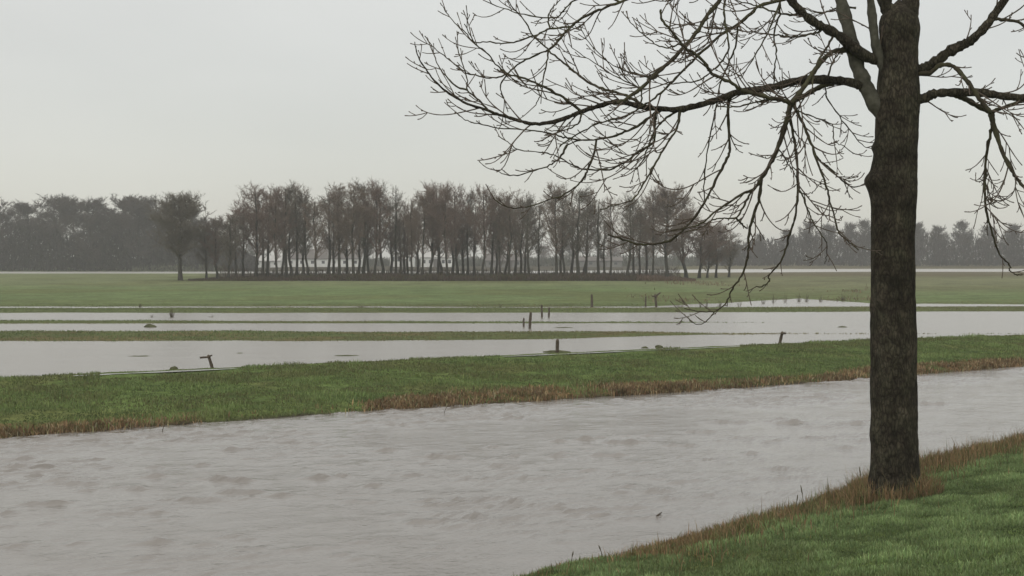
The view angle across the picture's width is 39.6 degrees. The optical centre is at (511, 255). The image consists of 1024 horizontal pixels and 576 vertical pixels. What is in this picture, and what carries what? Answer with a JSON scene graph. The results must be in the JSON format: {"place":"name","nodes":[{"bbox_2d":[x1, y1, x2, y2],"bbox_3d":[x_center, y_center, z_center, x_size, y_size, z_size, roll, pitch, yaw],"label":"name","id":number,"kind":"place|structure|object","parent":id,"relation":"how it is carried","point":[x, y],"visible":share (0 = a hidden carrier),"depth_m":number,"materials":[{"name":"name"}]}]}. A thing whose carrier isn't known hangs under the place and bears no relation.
{"place":"outdoors","nodes":[
{"label":"outdoors","id":0,"kind":"place"},
{"bbox_2d":[0,366,1023,575],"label":"river","id":1,"kind":"structure","parent":0,"point":[503,489],"depth_m":31.95,"materials":[{"name":"grey liquid"}]},
{"bbox_2d":[0,260,1023,575],"bbox_3d":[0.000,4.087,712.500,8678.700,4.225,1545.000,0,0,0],"label":"ground","id":2,"kind":"structure","parent":0,"point":[106,290],"depth_m":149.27,"materials":[{"name":"plant"}]},
{"bbox_2d":[0,196,30,257],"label":"bare tree","id":3,"kind":"object","parent":2,"relation":"on","point":[6,218],"visible":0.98,"depth_m":462.17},
{"bbox_2d":[3,199,53,263],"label":"bare tree","id":4,"kind":"object","parent":2,"relation":"on","point":[26,208],"visible":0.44,"depth_m":473.74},
{"bbox_2d":[22,193,89,269],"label":"bare tree","id":5,"kind":"object","parent":2,"relation":"on","point":[61,206],"visible":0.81,"depth_m":461.86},
{"bbox_2d":[55,195,123,270],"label":"bare tree","id":6,"kind":"object","parent":2,"relation":"on","point":[93,207],"visible":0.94,"depth_m":457.73,"materials":[{"name":"plant"}]},
{"bbox_2d":[85,194,147,268],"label":"bare tree","id":7,"kind":"object","parent":2,"relation":"on","point":[113,199],"visible":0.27,"depth_m":464.91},
{"bbox_2d":[0,225,255,271],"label":"undergrowth","id":8,"kind":"object","parent":2,"relation":"on","point":[42,257],"visible":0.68,"depth_m":459.16,"materials":[{"name":"grey plant"}]},
{"bbox_2d":[99,194,169,270],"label":"bare tree","id":9,"kind":"object","parent":2,"relation":"on","point":[137,208],"visible":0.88,"depth_m":457.53,"materials":[{"name":"plant"}]},
{"bbox_2d":[74,368,236,375],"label":"puddle","id":10,"kind":"object","parent":2,"relation":"on","point":[162,371],"visible":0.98,"depth_m":54.43,"materials":[{"name":"grey liquid"}]},
{"bbox_2d":[135,201,184,258],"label":"bare tree","id":11,"kind":"object","parent":2,"relation":"on","point":[158,224],"visible":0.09,"depth_m":472.33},
{"bbox_2d":[132,261,223,271],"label":"undergrowth","id":12,"kind":"object","parent":2,"relation":"on","point":[154,266],"visible":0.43,"depth_m":455.13,"materials":[{"name":"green plant"}]},
{"bbox_2d":[142,188,214,280],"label":"bare tree","id":13,"kind":"object","parent":2,"relation":"on","point":[187,210],"visible":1,"depth_m":234.85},
{"bbox_2d":[182,211,214,269],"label":"bare tree","id":14,"kind":"object","parent":2,"relation":"on","point":[194,218],"visible":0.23,"depth_m":458.62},
{"bbox_2d":[190,224,217,277],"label":"bare tree","id":15,"kind":"object","parent":2,"relation":"on","point":[205,257],"visible":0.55,"depth_m":243.49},
{"bbox_2d":[197,215,233,277],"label":"bare tree","id":16,"kind":"object","parent":2,"relation":"on","point":[214,256],"visible":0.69,"depth_m":239.73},
{"bbox_2d":[206,212,251,278],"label":"bare tree","id":17,"kind":"object","parent":2,"relation":"on","point":[231,251],"visible":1,"depth_m":235.61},
{"bbox_2d":[218,213,248,275],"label":"bare tree","id":18,"kind":"object","parent":2,"relation":"on","point":[234,258],"visible":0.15,"depth_m":251.90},
{"bbox_2d":[224,203,261,275],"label":"bare tree","id":19,"kind":"object","parent":2,"relation":"on","point":[242,246],"visible":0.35,"depth_m":242.60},
{"bbox_2d":[228,182,277,276],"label":"bare tree","id":20,"kind":"object","parent":2,"relation":"on","point":[256,198],"visible":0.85,"depth_m":239.34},
{"bbox_2d":[251,204,277,274],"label":"bare tree","id":21,"kind":"object","parent":2,"relation":"on","point":[263,257],"visible":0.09,"depth_m":256.10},
{"bbox_2d":[251,255,281,266],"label":"farm shed","id":22,"kind":"structure","parent":2,"relation":"on","point":[272,261],"depth_m":500.00,"materials":[{"name":"white glass"}]},
{"bbox_2d":[251,185,284,274],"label":"bare tree","id":23,"kind":"object","parent":2,"relation":"on","point":[268,252],"visible":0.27,"depth_m":245.91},
{"bbox_2d":[253,186,297,277],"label":"bare tree","id":24,"kind":"object","parent":2,"relation":"on","point":[278,202],"visible":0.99,"depth_m":237.47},
{"bbox_2d":[265,182,305,277],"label":"bare tree","id":25,"kind":"object","parent":2,"relation":"on","point":[292,191],"visible":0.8,"depth_m":239.60,"materials":[{"name":"plant"}]},
{"bbox_2d":[278,203,304,275],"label":"bare tree","id":26,"kind":"object","parent":2,"relation":"on","point":[289,253],"visible":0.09,"depth_m":253.86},
{"bbox_2d":[278,180,319,274],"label":"bare tree","id":27,"kind":"object","parent":2,"relation":"on","point":[294,242],"visible":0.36,"depth_m":245.76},
{"bbox_2d":[287,186,323,275],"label":"bare tree","id":28,"kind":"object","parent":2,"relation":"on","point":[305,239],"visible":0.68,"depth_m":241.77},
{"bbox_2d":[294,203,318,274],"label":"bare tree","id":29,"kind":"object","parent":2,"relation":"on","point":[302,254],"visible":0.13,"depth_m":258.41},
{"bbox_2d":[299,198,332,275],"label":"bare tree","id":30,"kind":"object","parent":2,"relation":"on","point":[314,227],"visible":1,"depth_m":236.43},
{"bbox_2d":[287,249,363,266],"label":"farm barn","id":31,"kind":"structure","parent":2,"relation":"on","point":[322,260],"depth_m":520.00,"materials":[{"name":"white glass"}]},
{"bbox_2d":[310,189,345,273],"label":"bare tree","id":32,"kind":"object","parent":2,"relation":"on","point":[329,244],"visible":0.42,"depth_m":244.22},
{"bbox_2d":[312,207,349,273],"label":"bare tree","id":33,"kind":"object","parent":2,"relation":"on","point":[333,258],"visible":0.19,"depth_m":251.81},
{"bbox_2d":[319,182,356,274],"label":"bare tree","id":34,"kind":"object","parent":2,"relation":"on","point":[334,233],"visible":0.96,"depth_m":238.13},
{"bbox_2d":[326,202,361,273],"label":"bare tree","id":35,"kind":"object","parent":2,"relation":"on","point":[346,254],"visible":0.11,"depth_m":256.15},
{"bbox_2d":[330,179,376,274],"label":"bare tree","id":36,"kind":"object","parent":2,"relation":"on","point":[359,203],"visible":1,"depth_m":237.18,"materials":[{"name":"plant"}]},
{"bbox_2d":[347,216,370,272],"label":"bare tree","id":37,"kind":"object","parent":2,"relation":"on","point":[359,256],"visible":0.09,"depth_m":260.82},
{"bbox_2d":[350,207,384,272],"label":"bare tree","id":38,"kind":"object","parent":2,"relation":"on","point":[367,258],"visible":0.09,"depth_m":254.20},
{"bbox_2d":[350,178,388,274],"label":"bare tree","id":39,"kind":"object","parent":2,"relation":"on","point":[364,242],"visible":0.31,"depth_m":244.06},
{"bbox_2d":[358,176,398,274],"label":"bare tree","id":40,"kind":"object","parent":2,"relation":"on","point":[377,231],"visible":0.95,"depth_m":239.38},
{"bbox_2d":[366,180,394,273],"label":"bare tree","id":41,"kind":"object","parent":2,"relation":"on","point":[380,254],"visible":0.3,"depth_m":244.88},
{"bbox_2d":[378,202,401,271],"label":"bare tree","id":42,"kind":"object","parent":2,"relation":"on","point":[391,256],"visible":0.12,"depth_m":258.59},
{"bbox_2d":[384,186,408,274],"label":"bare tree","id":43,"kind":"object","parent":2,"relation":"on","point":[396,226],"visible":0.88,"depth_m":243.09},
{"bbox_2d":[383,215,416,273],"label":"bare tree","id":44,"kind":"object","parent":2,"relation":"on","point":[393,248],"visible":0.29,"depth_m":251.39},
{"bbox_2d":[389,249,414,266],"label":"farm barn","id":45,"kind":"structure","parent":2,"relation":"on","point":[413,262],"depth_m":530.00,"materials":[{"name":"white glass"}]},
{"bbox_2d":[390,204,417,273],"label":"bare tree","id":46,"kind":"object","parent":2,"relation":"on","point":[405,243],"visible":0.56,"depth_m":245.47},
{"bbox_2d":[388,214,423,274],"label":"bare tree","id":47,"kind":"object","parent":2,"relation":"on","point":[406,259],"visible":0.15,"depth_m":256.24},
{"bbox_2d":[398,195,427,275],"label":"bare tree","id":48,"kind":"object","parent":2,"relation":"on","point":[411,238],"visible":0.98,"depth_m":239.23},
{"bbox_2d":[409,209,423,274],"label":"bare tree","id":49,"kind":"object","parent":2,"relation":"on","point":[417,256],"visible":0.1,"depth_m":260.82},
{"bbox_2d":[404,187,442,274],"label":"bare tree","id":50,"kind":"object","parent":2,"relation":"on","point":[424,201],"visible":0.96,"depth_m":238.76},
{"bbox_2d":[409,180,455,273],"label":"bare tree","id":51,"kind":"object","parent":2,"relation":"on","point":[432,246],"visible":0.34,"depth_m":242.75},
{"bbox_2d":[419,251,454,266],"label":"farm barn","id":52,"kind":"structure","parent":2,"relation":"on","point":[427,257],"depth_m":515.00,"materials":[{"name":"white glass"}]},
{"bbox_2d":[415,180,461,272],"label":"bare tree","id":53,"kind":"object","parent":2,"relation":"on","point":[438,255],"visible":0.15,"depth_m":245.74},
{"bbox_2d":[188,271,694,280],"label":"undergrowth","id":54,"kind":"object","parent":2,"relation":"on","point":[584,276],"visible":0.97,"depth_m":233.21,"materials":[{"name":"brown plant"}]},
{"bbox_2d":[425,180,470,275],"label":"bare tree","id":55,"kind":"object","parent":2,"relation":"on","point":[445,200],"visible":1,"depth_m":238.30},
{"bbox_2d":[217,264,679,276],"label":"undergrowth","id":56,"kind":"object","parent":2,"relation":"on","point":[471,272],"visible":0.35,"depth_m":252.28,"materials":[{"name":"brown plant"}]},
{"bbox_2d":[441,206,459,272],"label":"bare tree","id":57,"kind":"object","parent":2,"relation":"on","point":[453,259],"visible":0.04,"depth_m":258.48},
{"bbox_2d":[433,180,474,274],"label":"bare tree","id":58,"kind":"object","parent":2,"relation":"on","point":[461,236],"visible":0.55,"depth_m":243.71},
{"bbox_2d":[448,204,479,274],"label":"bare tree","id":59,"kind":"object","parent":2,"relation":"on","point":[461,252],"visible":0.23,"depth_m":251.81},
{"bbox_2d":[456,186,481,274],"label":"bare tree","id":60,"kind":"object","parent":2,"relation":"on","point":[465,241],"visible":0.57,"depth_m":245.56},
{"bbox_2d":[245,248,696,266],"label":"undergrowth","id":61,"kind":"object","parent":2,"relation":"on","point":[658,261],"visible":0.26,"depth_m":547.81,"materials":[{"name":"grey plant"}]},
{"bbox_2d":[457,204,489,275],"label":"bare tree","id":62,"kind":"object","parent":2,"relation":"on","point":[474,248],"visible":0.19,"depth_m":256.28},
{"bbox_2d":[462,183,502,275],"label":"bare tree","id":63,"kind":"object","parent":2,"relation":"on","point":[484,224],"visible":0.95,"depth_m":238.77,"materials":[{"name":"plant"}]},
{"bbox_2d":[475,186,510,275],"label":"bare tree","id":64,"kind":"object","parent":2,"relation":"on","point":[492,252],"visible":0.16,"depth_m":245.34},
{"bbox_2d":[487,198,513,273],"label":"bare tree","id":65,"kind":"object","parent":2,"relation":"on","point":[498,247],"visible":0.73,"depth_m":239.63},
{"bbox_2d":[485,254,522,266],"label":"farm shed","id":66,"kind":"structure","parent":2,"relation":"on","point":[488,260],"depth_m":505.00,"materials":[{"name":"grey glass"}]},
{"bbox_2d":[494,204,519,274],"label":"bare tree","id":67,"kind":"object","parent":2,"relation":"on","point":[505,269],"visible":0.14,"depth_m":254.09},
{"bbox_2d":[489,187,530,275],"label":"bare tree","id":68,"kind":"object","parent":2,"relation":"on","point":[507,212],"visible":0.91,"depth_m":237.86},
{"bbox_2d":[0,353,1023,437],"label":"dry grass","id":69,"kind":"structure","parent":2,"relation":"on","point":[624,389],"depth_m":50.34,"materials":[{"name":"plant"}]},
{"bbox_2d":[504,209,529,273],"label":"bare tree","id":70,"kind":"object","parent":2,"relation":"on","point":[515,265],"visible":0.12,"depth_m":258.42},
{"bbox_2d":[505,195,537,273],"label":"bare tree","id":71,"kind":"object","parent":2,"relation":"on","point":[520,253],"visible":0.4,"depth_m":242.10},
{"bbox_2d":[507,210,543,272],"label":"bare tree","id":72,"kind":"object","parent":2,"relation":"on","point":[525,256],"visible":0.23,"depth_m":251.84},
{"bbox_2d":[512,191,543,274],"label":"bare tree","id":73,"kind":"object","parent":2,"relation":"on","point":[527,218],"visible":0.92,"depth_m":237.37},
{"bbox_2d":[530,199,548,274],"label":"bare tree","id":74,"kind":"object","parent":2,"relation":"on","point":[538,252],"visible":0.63,"depth_m":244.71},
{"bbox_2d":[535,179,577,276],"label":"bare tree","id":75,"kind":"object","parent":2,"relation":"on","point":[550,204],"visible":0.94,"depth_m":236.54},
{"bbox_2d":[540,214,574,272],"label":"bare tree","id":76,"kind":"object","parent":2,"relation":"on","point":[560,260],"visible":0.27,"depth_m":256.36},
{"bbox_2d":[545,182,577,273],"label":"bare tree","id":77,"kind":"object","parent":2,"relation":"on","point":[563,235],"visible":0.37,"depth_m":244.91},
{"bbox_2d":[502,350,645,356],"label":"puddle","id":78,"kind":"object","parent":2,"relation":"on","point":[573,353],"visible":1,"depth_m":64.47,"materials":[{"name":"grey liquid"}]},
{"bbox_2d":[558,206,595,272],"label":"bare tree","id":79,"kind":"object","parent":2,"relation":"on","point":[573,257],"visible":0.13,"depth_m":260.49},
{"bbox_2d":[558,183,596,275],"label":"bare tree","id":80,"kind":"object","parent":2,"relation":"on","point":[577,247],"visible":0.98,"depth_m":237.54,"materials":[{"name":"plant"}]},
{"bbox_2d":[573,188,602,273],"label":"bare tree","id":81,"kind":"object","parent":2,"relation":"on","point":[589,229],"visible":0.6,"depth_m":243.02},
{"bbox_2d":[573,202,602,272],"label":"bare tree","id":82,"kind":"object","parent":2,"relation":"on","point":[581,250],"visible":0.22,"depth_m":254.02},
{"bbox_2d":[570,257,622,266],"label":"farm shed","id":83,"kind":"structure","parent":2,"relation":"on","point":[616,261],"depth_m":520.00,"materials":[{"name":"grey glass"}]},
{"bbox_2d":[585,197,611,273],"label":"bare tree","id":84,"kind":"object","parent":2,"relation":"on","point":[598,237],"visible":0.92,"depth_m":239.31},
{"bbox_2d":[591,221,617,272],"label":"bare tree","id":85,"kind":"object","parent":2,"relation":"on","point":[603,256],"visible":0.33,"depth_m":258.53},
{"bbox_2d":[598,195,621,274],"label":"bare tree","id":86,"kind":"object","parent":2,"relation":"on","point":[610,231],"visible":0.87,"depth_m":238.89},
{"bbox_2d":[612,190,648,275],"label":"bare tree","id":87,"kind":"object","parent":2,"relation":"on","point":[629,210],"visible":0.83,"depth_m":238.01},
{"bbox_2d":[616,212,649,274],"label":"bare tree","id":88,"kind":"object","parent":2,"relation":"on","point":[632,256],"visible":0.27,"depth_m":251.95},
{"bbox_2d":[623,204,652,274],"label":"bare tree","id":89,"kind":"object","parent":2,"relation":"on","point":[640,246],"visible":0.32,"depth_m":244.94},
{"bbox_2d":[624,215,661,273],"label":"bare tree","id":90,"kind":"object","parent":2,"relation":"on","point":[647,250],"visible":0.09,"depth_m":256.18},
{"bbox_2d":[636,198,669,275],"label":"bare tree","id":91,"kind":"object","parent":2,"relation":"on","point":[650,234],"visible":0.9,"depth_m":239.50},
{"bbox_2d":[635,179,700,276],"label":"bare tree","id":92,"kind":"object","parent":2,"relation":"on","point":[670,214],"visible":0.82,"depth_m":240.21,"materials":[{"name":"plant"}]},
{"bbox_2d":[651,207,713,277],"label":"bare tree","id":93,"kind":"object","parent":2,"relation":"on","point":[684,254],"visible":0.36,"depth_m":249.64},
{"bbox_2d":[680,218,729,277],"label":"bare tree","id":94,"kind":"object","parent":2,"relation":"on","point":[700,253],"visible":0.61,"depth_m":254.93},
{"bbox_2d":[693,237,728,277],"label":"bare tree","id":95,"kind":"object","parent":2,"relation":"on","point":[708,266],"visible":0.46,"depth_m":261.55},
{"bbox_2d":[405,0,1023,499],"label":"bare tree","id":96,"kind":"object","parent":2,"relation":"on","point":[895,100],"visible":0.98,"depth_m":24.69,"materials":[{"name":"brown plant"}]},
{"bbox_2d":[698,221,736,277],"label":"bare tree","id":97,"kind":"object","parent":2,"relation":"on","point":[719,226],"visible":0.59,"depth_m":261.28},
{"bbox_2d":[717,232,746,276],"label":"bare tree","id":98,"kind":"object","parent":2,"relation":"on","point":[731,254],"visible":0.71,"depth_m":267.60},
{"bbox_2d":[627,279,870,301],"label":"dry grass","id":99,"kind":"structure","parent":2,"relation":"on","point":[696,282],"depth_m":183.21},
{"bbox_2d":[752,233,765,265],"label":"bare tree","id":100,"kind":"object","parent":2,"relation":"on","point":[759,245],"visible":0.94,"depth_m":559.42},
{"bbox_2d":[513,427,1023,575],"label":"dry grass","id":101,"kind":"structure","parent":2,"relation":"on","point":[851,493],"depth_m":24.33,"materials":[{"name":"plant"}]},
{"bbox_2d":[516,441,1023,575],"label":"grass","id":102,"kind":"structure","parent":2,"relation":"on","point":[964,512],"depth_m":20.05,"materials":[{"name":"plant"}]},
{"bbox_2d":[777,229,795,265],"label":"bare tree","id":103,"kind":"object","parent":2,"relation":"on","point":[785,233],"visible":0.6,"depth_m":573.75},
{"bbox_2d":[792,220,820,265],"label":"bare tree","id":104,"kind":"object","parent":2,"relation":"on","point":[807,239],"visible":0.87,"depth_m":568.96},
{"bbox_2d":[816,222,838,265],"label":"bare tree","id":105,"kind":"object","parent":2,"relation":"on","point":[830,235],"visible":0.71,"depth_m":578.60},
{"bbox_2d":[837,221,865,265],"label":"bare tree","id":106,"kind":"object","parent":2,"relation":"on","point":[849,231],"visible":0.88,"depth_m":571.65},
{"bbox_2d":[696,228,1023,266],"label":"undergrowth","id":107,"kind":"object","parent":2,"relation":"on","point":[772,257],"visible":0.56,"depth_m":571.27,"materials":[{"name":"grey twigs"}]},
{"bbox_2d":[854,218,870,265],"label":"bare tree","id":108,"kind":"object","parent":2,"relation":"on","point":[865,227],"visible":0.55,"depth_m":579.60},
{"bbox_2d":[915,221,926,265],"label":"bare tree","id":109,"kind":"object","parent":2,"relation":"on","point":[919,231],"visible":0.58,"depth_m":573.59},
{"bbox_2d":[924,225,949,265],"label":"bare tree","id":110,"kind":"object","parent":2,"relation":"on","point":[937,229],"visible":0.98,"depth_m":569.31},
{"bbox_2d":[950,219,976,265],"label":"bare tree","id":111,"kind":"object","parent":2,"relation":"on","point":[961,225],"visible":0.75,"depth_m":579.26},
{"bbox_2d":[976,224,999,265],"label":"bare tree","id":112,"kind":"object","parent":2,"relation":"on","point":[989,237],"visible":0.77,"depth_m":571.10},
{"bbox_2d":[1000,222,1023,265],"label":"bare tree","id":113,"kind":"object","parent":2,"relation":"on","point":[1014,227],"visible":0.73,"depth_m":577.23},
{"bbox_2d":[0,299,1023,376],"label":"flood water","id":114,"kind":"structure","parent":0,"point":[28,358],"depth_m":95.46,"materials":[{"name":"grey liquid"}]},
{"bbox_2d":[0,298,1023,341],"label":"grass","id":115,"kind":"structure","parent":0,"point":[363,335],"depth_m":107.29,"materials":[{"name":"plant"}]},
{"bbox_2d":[0,269,1023,272],"bbox_3d":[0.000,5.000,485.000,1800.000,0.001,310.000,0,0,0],"label":"river","id":116,"kind":"structure","parent":0,"point":[843,270],"depth_m":458.86,"materials":[{"name":"grey liquid"}]},
{"bbox_2d":[0,0,1023,259],"label":"sky","id":117,"kind":"structure","parent":0,"point":[98,98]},
{"bbox_2d":[533,245,551,258],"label":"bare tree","id":118,"kind":"object","parent":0,"point":[545,250],"visible":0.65,"depth_m":704.95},
{"bbox_2d":[605,242,623,256],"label":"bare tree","id":119,"kind":"object","parent":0,"point":[617,252],"visible":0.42,"depth_m":684.62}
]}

